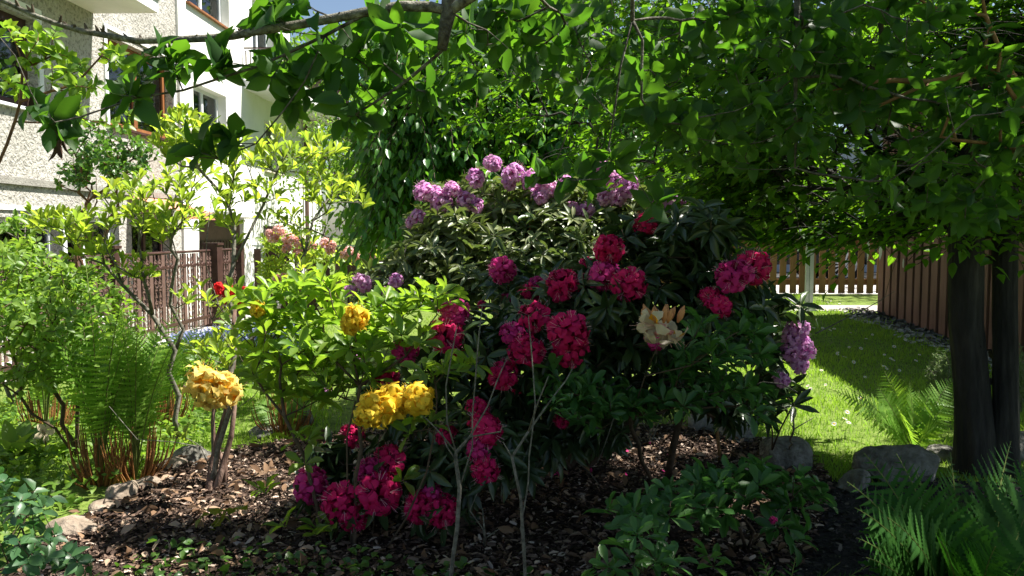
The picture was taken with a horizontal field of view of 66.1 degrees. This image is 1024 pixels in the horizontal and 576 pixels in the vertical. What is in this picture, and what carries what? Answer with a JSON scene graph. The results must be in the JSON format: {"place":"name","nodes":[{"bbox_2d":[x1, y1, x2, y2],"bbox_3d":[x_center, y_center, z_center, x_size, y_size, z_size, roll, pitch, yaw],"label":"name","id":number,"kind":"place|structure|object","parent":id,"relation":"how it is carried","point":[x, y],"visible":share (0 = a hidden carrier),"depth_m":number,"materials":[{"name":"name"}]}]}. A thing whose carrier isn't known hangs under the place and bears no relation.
{"place":"outdoors","nodes":[
{"label":"outdoors","id":0,"kind":"place"},
{"bbox_2d":[0,19,140,163],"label":"tree","id":1,"kind":"object","parent":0,"point":[44,48],"visible":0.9,"depth_m":2.50,"materials":[{"name":"green plant"}]},
{"bbox_2d":[0,0,214,360],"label":"stucco house","id":2,"kind":"structure","parent":0,"point":[28,169],"depth_m":11.60,"materials":[{"name":"paint"}]},
{"bbox_2d":[0,0,44,109],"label":"window","id":3,"kind":"structure","parent":2,"relation":"in","point":[5,99],"depth_m":10.28,"materials":[{"name":"white metal"}]},
{"bbox_2d":[0,205,67,287],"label":"window","id":4,"kind":"structure","parent":2,"relation":"in","point":[45,237],"depth_m":10.53,"materials":[{"name":"white paint"}]},
{"bbox_2d":[67,218,110,316],"bbox_3d":[-6.522,-0.273,11.947,0.066,1.596,1.596,0,4,1],"label":"window","id":5,"kind":"structure","parent":2,"relation":"in","point":[98,230],"depth_m":12.32,"materials":[{"name":"white paint"}]},
{"bbox_2d":[102,23,176,141],"bbox_3d":[-6.384,-3.396,13.471,0.270,1.600,2.457,0,4,1],"label":"window","id":6,"kind":"structure","parent":2,"relation":"in","point":[142,128],"depth_m":13.53,"materials":[{"name":"brown wood"}]},
{"bbox_2d":[131,220,162,310],"bbox_3d":[-6.483,-0.404,13.842,0.066,1.596,1.396,0,4,1],"label":"window","id":7,"kind":"structure","parent":2,"relation":"in","point":[148,244],"depth_m":14.01,"materials":[{"name":"brown metal"}]},
{"bbox_2d":[2,301,278,381],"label":"terrace","id":8,"kind":"structure","parent":0,"point":[198,328],"depth_m":13.41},
{"bbox_2d":[0,242,245,374],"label":"ornamental fence","id":9,"kind":"object","parent":8,"relation":"on","point":[215,257],"visible":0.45,"depth_m":12.41,"materials":[{"name":"brown metal"}]},
{"bbox_2d":[180,0,349,315],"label":"white house","id":10,"kind":"structure","parent":0,"point":[250,108],"depth_m":18.09,"materials":[{"name":"paint"}]},
{"bbox_2d":[193,87,217,131],"bbox_3d":[-6.504,-3.543,16.477,0.066,1.196,1.704,0,4,1],"label":"window","id":11,"kind":"structure","parent":10,"relation":"in","point":[206,102],"depth_m":16.72,"materials":[{"name":"white paint"}]},
{"bbox_2d":[186,0,227,29],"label":"window","id":12,"kind":"structure","parent":10,"relation":"in","point":[211,9],"depth_m":16.81,"materials":[{"name":"white paint"}]},
{"bbox_2d":[199,220,239,302],"bbox_3d":[-6.368,-0.606,17.129,0.080,1.746,2.412,0,4,1],"label":"door","id":13,"kind":"structure","parent":10,"relation":"in","point":[216,234],"depth_m":16.92,"materials":[{"name":"brown metal"}]},
{"bbox_2d":[252,0,266,61],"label":"window","id":14,"kind":"structure","parent":10,"relation":"in","point":[259,40],"depth_m":20.06,"materials":[{"name":"white paint"}]},
{"bbox_2d":[264,226,278,287],"bbox_3d":[-6.386,-0.797,20.623,0.060,1.646,1.635,0,4,1],"label":"window","id":15,"kind":"structure","parent":10,"relation":"in","point":[268,227],"depth_m":20.63,"materials":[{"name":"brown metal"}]},
{"bbox_2d":[264,123,283,174],"bbox_3d":[-6.300,-3.620,20.434,0.310,1.288,1.352,0,4,1],"label":"window","id":16,"kind":"structure","parent":10,"relation":"in","point":[268,133],"depth_m":20.69,"materials":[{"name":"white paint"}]},
{"bbox_2d":[0,238,1023,575],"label":"ground","id":17,"kind":"structure","parent":0,"point":[88,496],"depth_m":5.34,"materials":[{"name":"plant"}]},
{"bbox_2d":[0,419,60,459],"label":"hosta","id":18,"kind":"object","parent":17,"relation":"on","point":[10,433],"visible":0.68,"depth_m":4.03,"materials":[{"name":"green plant"}]},
{"bbox_2d":[14,436,70,462],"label":"hosta","id":19,"kind":"object","parent":17,"relation":"on","point":[61,447],"visible":0.23,"depth_m":4.04,"materials":[{"name":"green plant"}]},
{"bbox_2d":[14,285,74,432],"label":"fern","id":20,"kind":"object","parent":17,"relation":"on","point":[42,399],"visible":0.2,"depth_m":4.47,"materials":[{"name":"green plant"}]},
{"bbox_2d":[0,208,88,407],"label":"shrub","id":21,"kind":"object","parent":17,"relation":"on","point":[14,223],"visible":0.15,"depth_m":4.88,"materials":[{"name":"green plant"}]},
{"bbox_2d":[27,420,65,462],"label":"lily plant","id":22,"kind":"object","parent":17,"relation":"on","point":[43,430],"visible":0.77,"depth_m":3.98,"materials":[{"name":"white plant"}]},
{"bbox_2d":[0,233,135,456],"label":"shrub","id":23,"kind":"object","parent":17,"relation":"on","point":[22,318],"visible":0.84,"depth_m":3.66,"materials":[{"name":"green plant"}]},
{"bbox_2d":[34,260,147,489],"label":"fern","id":24,"kind":"object","parent":17,"relation":"on","point":[94,399],"visible":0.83,"depth_m":3.56,"materials":[{"name":"green plant"}]},
{"bbox_2d":[53,118,161,323],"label":"rose bush","id":25,"kind":"object","parent":17,"relation":"on","point":[79,175],"visible":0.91,"depth_m":5.94,"materials":[{"name":"green plant"}]},
{"bbox_2d":[0,384,236,553],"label":"ground cover","id":26,"kind":"object","parent":17,"relation":"on","point":[68,480],"visible":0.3,"depth_m":3.92,"materials":[{"name":"green plant"}]},
{"bbox_2d":[18,158,224,438],"bbox_3d":[-2.065,0.086,4.216,1.140,1.573,0.471,-1,4,-9],"label":"azalea","id":27,"kind":"object","parent":17,"relation":"on","point":[141,223],"visible":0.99,"depth_m":4.15,"materials":[{"name":"green plant"}]},
{"bbox_2d":[131,317,201,428],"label":"fern","id":28,"kind":"object","parent":17,"relation":"on","point":[176,374],"visible":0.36,"depth_m":4.67,"materials":[{"name":"green plant"}]},
{"bbox_2d":[81,254,273,400],"bbox_3d":[-2.254,0.276,5.316,1.292,1.034,1.100,-1,4,-21],"label":"shrub","id":29,"kind":"object","parent":17,"relation":"on","point":[115,294],"visible":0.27,"depth_m":5.25,"materials":[{"name":"green plant"}]},
{"bbox_2d":[205,281,246,325],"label":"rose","id":30,"kind":"object","parent":17,"relation":"on","point":[219,289],"visible":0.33,"depth_m":7.58,"materials":[{"name":"green plant"}]},
{"bbox_2d":[167,327,299,360],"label":"forget me not leaves","id":31,"kind":"object","parent":17,"relation":"on","point":[202,337],"visible":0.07,"depth_m":7.44,"materials":[{"name":"green plant"}]},
{"bbox_2d":[168,321,300,354],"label":"forget me nots","id":32,"kind":"object","parent":17,"relation":"on","point":[200,333],"visible":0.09,"depth_m":7.56,"materials":[{"name":"blue plant"}]},
{"bbox_2d":[247,423,278,440],"bbox_3d":[-1.432,0.827,4.506,0.181,0.082,0.240,1,4,12],"label":"stone","id":33,"kind":"object","parent":17,"relation":"on","point":[258,431],"visible":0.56,"depth_m":4.47,"materials":[{"name":"stone"}]},
{"bbox_2d":[250,386,315,437],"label":"fern","id":34,"kind":"object","parent":17,"relation":"on","point":[271,415],"visible":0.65,"depth_m":4.52,"materials":[{"name":"green plant"}]},
{"bbox_2d":[296,409,313,426],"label":"stone","id":35,"kind":"object","parent":17,"relation":"on","point":[311,418],"visible":0.23,"depth_m":4.71,"materials":[{"name":"stone"}]},
{"bbox_2d":[252,245,387,309],"bbox_3d":[-3.239,-0.159,15.150,3.500,1.330,0.110,0,4,1],"label":"board fence","id":36,"kind":"object","parent":17,"relation":"on","point":[257,255],"visible":0.09,"depth_m":15.10,"materials":[{"name":"brown wood"}]},
{"bbox_2d":[255,223,385,334],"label":"azalea","id":37,"kind":"object","parent":17,"relation":"on","point":[279,233],"visible":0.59,"depth_m":8.49,"materials":[{"name":"pink plant"}]},
{"bbox_2d":[262,111,417,279],"bbox_3d":[-3.826,-2.265,19.461,5.215,4.717,5.319,0,4,1],"label":"garden tree","id":38,"kind":"object","parent":17,"relation":"on","point":[329,166],"visible":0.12,"depth_m":19.64,"materials":[{"name":"green plant"}]},
{"bbox_2d":[290,0,438,277],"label":"garden tree","id":39,"kind":"object","parent":17,"relation":"on","point":[295,39],"visible":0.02,"depth_m":27.11,"materials":[{"name":"green plant"}]},
{"bbox_2d":[303,81,465,250],"bbox_3d":[-1.512,-2.492,17.665,6.122,4.994,5.308,-1,4,-18],"label":"garden tree","id":40,"kind":"object","parent":17,"relation":"on","point":[322,124],"depth_m":18.04,"materials":[{"name":"green plant"}]},
{"bbox_2d":[8,426,833,575],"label":"flower bed","id":41,"kind":"object","parent":17,"relation":"on","point":[433,558],"visible":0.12,"depth_m":3.00,"materials":[{"name":"brown soil"}]},
{"bbox_2d":[0,466,94,575],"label":"shrub","id":42,"kind":"object","parent":41,"relation":"on","point":[21,551],"visible":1,"depth_m":1.99,"materials":[{"name":"green plant"}]},
{"bbox_2d":[45,515,98,537],"bbox_3d":[-1.690,0.933,3.038,0.206,0.103,0.178,-1,4,-13],"label":"stone","id":43,"kind":"object","parent":41,"relation":"on","point":[73,524],"visible":0.41,"depth_m":3.00,"materials":[{"name":"stone"}]},
{"bbox_2d":[88,498,115,514],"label":"stone","id":44,"kind":"object","parent":41,"relation":"on","point":[100,505],"visible":0.58,"depth_m":3.25,"materials":[{"name":"stone"}]},
{"bbox_2d":[105,480,138,502],"bbox_3d":[-1.683,0.907,3.397,0.129,0.142,0.136,0,4,-3],"label":"stone","id":45,"kind":"object","parent":41,"relation":"on","point":[130,488],"visible":0.51,"depth_m":3.37,"materials":[{"name":"stone"}]},
{"bbox_2d":[89,305,182,483],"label":"fern","id":46,"kind":"object","parent":41,"relation":"on","point":[135,398],"visible":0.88,"depth_m":3.63,"materials":[{"name":"green plant"}]},
{"bbox_2d":[136,476,161,488],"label":"stone","id":47,"kind":"object","parent":41,"relation":"on","point":[141,482],"visible":0.41,"depth_m":3.54,"materials":[{"name":"stone"}]},
{"bbox_2d":[156,456,187,471],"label":"stone","id":48,"kind":"object","parent":41,"relation":"on","point":[176,462],"visible":0.38,"depth_m":3.82,"materials":[{"name":"stone"}]},
{"bbox_2d":[173,445,210,465],"bbox_3d":[-1.598,0.859,3.971,0.187,0.148,0.188,0,4,7],"label":"stone","id":49,"kind":"object","parent":41,"relation":"on","point":[194,453],"visible":0.45,"depth_m":3.91,"materials":[{"name":"stone"}]},
{"bbox_2d":[195,504,247,529],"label":"seedling","id":50,"kind":"object","parent":41,"relation":"on","point":[216,511],"visible":0.94,"depth_m":2.92,"materials":[{"name":"green plant"}]},
{"bbox_2d":[109,102,374,493],"bbox_3d":[-1.245,0.025,3.775,0.802,1.800,1.228,2,5,30],"label":"azalea","id":51,"kind":"object","parent":41,"relation":"on","point":[209,388],"visible":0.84,"depth_m":3.56,"materials":[{"name":"green plant"}]},
{"bbox_2d":[250,480,274,496],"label":"seedling","id":52,"kind":"object","parent":41,"relation":"on","point":[253,493],"visible":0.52,"depth_m":3.33,"materials":[{"name":"green plant"}]},
{"bbox_2d":[94,535,551,575],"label":"ground cover","id":53,"kind":"object","parent":41,"relation":"on","point":[419,570],"visible":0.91,"depth_m":2.60,"materials":[{"name":"green plant"}]},
{"bbox_2d":[213,263,492,547],"bbox_3d":[-0.591,0.443,2.901,1.167,1.073,0.600,3,5,39],"label":"azalea","id":54,"kind":"object","parent":41,"relation":"on","point":[388,404],"visible":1,"depth_m":2.83,"materials":[{"name":"green plant"}]},
{"bbox_2d":[0,420,835,575],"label":"bark chips","id":55,"kind":"object","parent":41,"relation":"on","point":[188,469],"visible":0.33,"depth_m":3.02,"materials":[{"name":"brown wood"}]},
{"bbox_2d":[17,417,829,575],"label":"dry leaves","id":56,"kind":"object","parent":55,"relation":"on","point":[506,530],"visible":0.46,"depth_m":3.00,"materials":[{"name":"brown plant"}]},
{"bbox_2d":[554,442,663,475],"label":"fallen petals","id":57,"kind":"object","parent":55,"relation":"on","point":[591,468],"visible":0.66,"depth_m":3.73,"materials":[{"name":"plant"}]},
{"bbox_2d":[424,305,507,575],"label":"sapling","id":58,"kind":"object","parent":41,"relation":"on","point":[458,509],"visible":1,"depth_m":2.34,"materials":[{"name":"grey plant"}]},
{"bbox_2d":[469,494,499,545],"bbox_3d":[-0.089,0.824,2.787,0.106,0.284,0.249,0,4,1],"label":"sapling","id":59,"kind":"object","parent":41,"relation":"on","point":[484,534],"visible":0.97,"depth_m":2.66,"materials":[{"name":"grey plant"}]},
{"bbox_2d":[503,315,576,575],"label":"sapling","id":60,"kind":"object","parent":41,"relation":"on","point":[531,426],"visible":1,"depth_m":2.26,"materials":[{"name":"grey plant"}]},
{"bbox_2d":[287,197,894,546],"bbox_3d":[0.302,0.312,3.271,2.417,1.357,1.287,0,4,1],"label":"rhododendron","id":61,"kind":"object","parent":41,"relation":"on","point":[578,317],"visible":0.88,"depth_m":2.91,"materials":[{"name":"green plant"}]},
{"bbox_2d":[581,512,733,575],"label":"azalea","id":62,"kind":"object","parent":41,"relation":"on","point":[646,559],"visible":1,"depth_m":1.98,"materials":[{"name":"green plant"}]},
{"bbox_2d":[526,304,796,484],"bbox_3d":[0.604,0.498,2.920,0.751,0.957,1.082,3,5,38],"label":"azalea","id":63,"kind":"object","parent":41,"relation":"on","point":[651,327],"visible":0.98,"depth_m":2.75,"materials":[{"name":"green plant"}]},
{"bbox_2d":[688,413,714,432],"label":"stone","id":64,"kind":"object","parent":41,"relation":"on","point":[698,425],"visible":0.17,"depth_m":4.52,"materials":[{"name":"stone"}]},
{"bbox_2d":[583,453,837,566],"bbox_3d":[0.675,0.782,2.560,0.895,0.446,0.387,-3,5,-32],"label":"azalea","id":65,"kind":"object","parent":41,"relation":"on","point":[715,498],"visible":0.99,"depth_m":2.51,"materials":[{"name":"green plant"}]},
{"bbox_2d":[715,429,720,460],"bbox_3d":[1.028,0.721,3.949,0.057,0.312,0.018,0,4,1],"label":"stake","id":66,"kind":"object","parent":41,"relation":"on","point":[718,444],"visible":0.36,"depth_m":3.95,"materials":[{"name":"brown wood"}]},
{"bbox_2d":[719,421,755,442],"bbox_3d":[1.255,0.824,4.397,0.189,0.182,0.187,0,4,-6],"label":"stone","id":67,"kind":"object","parent":41,"relation":"on","point":[749,435],"visible":0.12,"depth_m":4.31,"materials":[{"name":"stone"}]},
{"bbox_2d":[727,279,823,449],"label":"rhododendron","id":68,"kind":"object","parent":41,"relation":"on","point":[797,353],"visible":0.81,"depth_m":3.39,"materials":[{"name":"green plant"}]},
{"bbox_2d":[788,412,813,449],"bbox_3d":[1.335,0.702,3.664,0.102,0.403,0.738,1,4,19],"label":"sapling","id":69,"kind":"object","parent":41,"relation":"on","point":[791,436],"visible":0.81,"depth_m":3.32,"materials":[{"name":"brown plant"}]},
{"bbox_2d":[836,468,870,492],"bbox_3d":[1.538,0.888,3.558,0.218,0.135,0.125,-4,6,-44],"label":"stone","id":70,"kind":"object","parent":41,"relation":"on","point":[856,478],"visible":0.62,"depth_m":3.52,"materials":[{"name":"stone"}]},
{"bbox_2d":[727,477,1023,575],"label":"dark soil","id":71,"kind":"structure","parent":41,"relation":"on","point":[825,541],"depth_m":2.99,"materials":[{"name":"black soil"}]},
{"bbox_2d":[751,551,869,575],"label":"fern","id":72,"kind":"object","parent":71,"relation":"on","point":[768,572],"visible":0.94,"depth_m":2.04,"materials":[{"name":"green plant"}]},
{"bbox_2d":[847,441,1023,575],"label":"fern","id":73,"kind":"object","parent":71,"relation":"on","point":[932,538],"visible":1,"depth_m":1.77,"materials":[{"name":"green plant"}]},
{"bbox_2d":[830,0,1023,176],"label":"elder tree","id":74,"kind":"object","parent":41,"relation":"on","point":[980,62],"visible":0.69,"depth_m":2.32,"materials":[{"name":"green plant"}]},
{"bbox_2d":[324,154,686,391],"bbox_3d":[-0.187,0.018,4.675,2.584,1.644,1.477,-3,5,-36],"label":"rhododendron","id":75,"kind":"object","parent":17,"relation":"on","point":[567,229],"visible":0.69,"depth_m":4.63,"materials":[{"name":"green plant"}]},
{"bbox_2d":[0,0,1023,238],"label":"fruit tree","id":76,"kind":"object","parent":17,"relation":"on","point":[806,39],"visible":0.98,"depth_m":2.02,"materials":[{"name":"green plant"}]},
{"bbox_2d":[309,18,721,318],"bbox_3d":[0.127,-0.998,7.334,3.912,3.200,2.500,0,4,1],"label":"cherry tree","id":77,"kind":"object","parent":17,"relation":"on","point":[401,157],"visible":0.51,"depth_m":6.75,"materials":[{"name":"green plant"}]},
{"bbox_2d":[534,0,659,237],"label":"garden tree","id":78,"kind":"object","parent":17,"relation":"on","point":[611,31],"visible":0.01,"depth_m":14.86,"materials":[{"name":"green plant"}]},
{"bbox_2d":[580,0,762,190],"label":"garden tree","id":79,"kind":"object","parent":17,"relation":"on","point":[644,8],"visible":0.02,"depth_m":19.24,"materials":[{"name":"green plant"}]},
{"bbox_2d":[402,0,1023,479],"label":"hornbeam","id":80,"kind":"object","parent":17,"relation":"on","point":[986,414],"visible":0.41,"depth_m":3.82,"materials":[{"name":"green plant"}]},
{"bbox_2d":[632,143,865,254],"bbox_3d":[2.175,-0.657,8.142,2.909,2.271,1.650,0,4,1],"label":"maple tree","id":81,"kind":"object","parent":17,"relation":"on","point":[759,227],"visible":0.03,"depth_m":7.75,"materials":[{"name":"green plant"}]},
{"bbox_2d":[660,239,878,292],"bbox_3d":[4.684,-0.384,11.289,7.100,0.918,0.065,0,4,1],"label":"picket fence","id":82,"kind":"object","parent":17,"relation":"on","point":[851,282],"visible":0.15,"depth_m":11.27,"materials":[{"name":"brown wood"}]},
{"bbox_2d":[759,435,812,471],"bbox_3d":[1.351,0.854,3.879,0.234,0.240,0.205,0,4,1],"label":"stone","id":83,"kind":"object","parent":17,"relation":"on","point":[800,451],"visible":0.46,"depth_m":3.79,"materials":[{"name":"stone"}]},
{"bbox_2d":[804,243,813,302],"bbox_3d":[3.869,-0.292,10.246,0.140,1.030,0.080,0,4,1],"label":"gate post","id":84,"kind":"object","parent":17,"relation":"on","point":[809,276],"visible":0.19,"depth_m":10.23,"materials":[{"name":"grey concrete"}]},
{"bbox_2d":[642,0,975,128],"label":"garden tree","id":85,"kind":"object","parent":17,"relation":"on","point":[793,2],"visible":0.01,"depth_m":21.12,"materials":[{"name":"green plant"}]},
{"bbox_2d":[777,130,882,271],"bbox_3d":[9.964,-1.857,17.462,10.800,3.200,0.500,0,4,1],"label":"pale house","id":86,"kind":"structure","parent":17,"relation":"on","point":[865,267],"depth_m":17.20,"materials":[{"name":"white paint"}]},
{"bbox_2d":[830,368,953,446],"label":"fern","id":87,"kind":"object","parent":17,"relation":"on","point":[912,419],"visible":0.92,"depth_m":4.13,"materials":[{"name":"green plant"}]},
{"bbox_2d":[851,444,940,483],"bbox_3d":[1.811,0.862,3.695,0.391,0.240,0.290,0,4,4],"label":"stone","id":88,"kind":"object","parent":17,"relation":"on","point":[917,456],"visible":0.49,"depth_m":3.64,"materials":[{"name":"stone"}]},
{"bbox_2d":[838,306,1023,374],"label":"pebbles","id":89,"kind":"object","parent":17,"relation":"on","point":[908,327],"visible":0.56,"depth_m":8.48,"materials":[{"name":"grey gravel"}]},
{"bbox_2d":[924,347,951,398],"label":"lavender bush","id":90,"kind":"object","parent":17,"relation":"on","point":[937,371],"visible":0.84,"depth_m":4.97,"materials":[{"name":"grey plant"}]},
{"bbox_2d":[926,444,952,462],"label":"stone","id":91,"kind":"object","parent":17,"relation":"on","point":[941,451],"visible":0.45,"depth_m":3.98,"materials":[{"name":"stone"}]},
{"bbox_2d":[867,56,1023,360],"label":"shed","id":92,"kind":"structure","parent":17,"relation":"on","point":[918,297],"depth_m":8.44,"materials":[{"name":"paint"}]},
{"bbox_2d":[905,0,1023,66],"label":"garden tree","id":93,"kind":"object","parent":17,"relation":"on","point":[948,4],"depth_m":14.83,"materials":[{"name":"green plant"}]},
{"bbox_2d":[1020,431,1023,461],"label":"stone","id":94,"kind":"object","parent":17,"relation":"on","point":[1022,444],"visible":0.09,"depth_m":3.99,"materials":[{"name":"stone"}]},
{"bbox_2d":[362,272,875,307],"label":"road","id":95,"kind":"structure","parent":0,"point":[797,276],"depth_m":15.58,"materials":[{"name":"grey asphalt"}]},
{"bbox_2d":[731,237,876,278],"bbox_3d":[4.366,-0.873,14.284,4.500,1.485,1.966,0,4,1],"label":"fence","id":96,"kind":"object","parent":95,"relation":"on","point":[817,261],"visible":0.07,"depth_m":13.51,"materials":[{"name":"paint"}]},
{"bbox_2d":[290,0,1023,237],"label":"sky","id":97,"kind":"structure","parent":0,"point":[325,6],"materials":[{"name":"blue"}]},
{"bbox_2d":[776,285,877,293],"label":"pavement","id":98,"kind":"structure","parent":0,"point":[826,289],"depth_m":11.89,"materials":[{"name":"grey concrete"}]},
{"bbox_2d":[792,305,876,310],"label":"gravel path","id":99,"kind":"structure","parent":0,"point":[837,307],"depth_m":9.99,"materials":[{"name":"beige gravel"}]}
]}

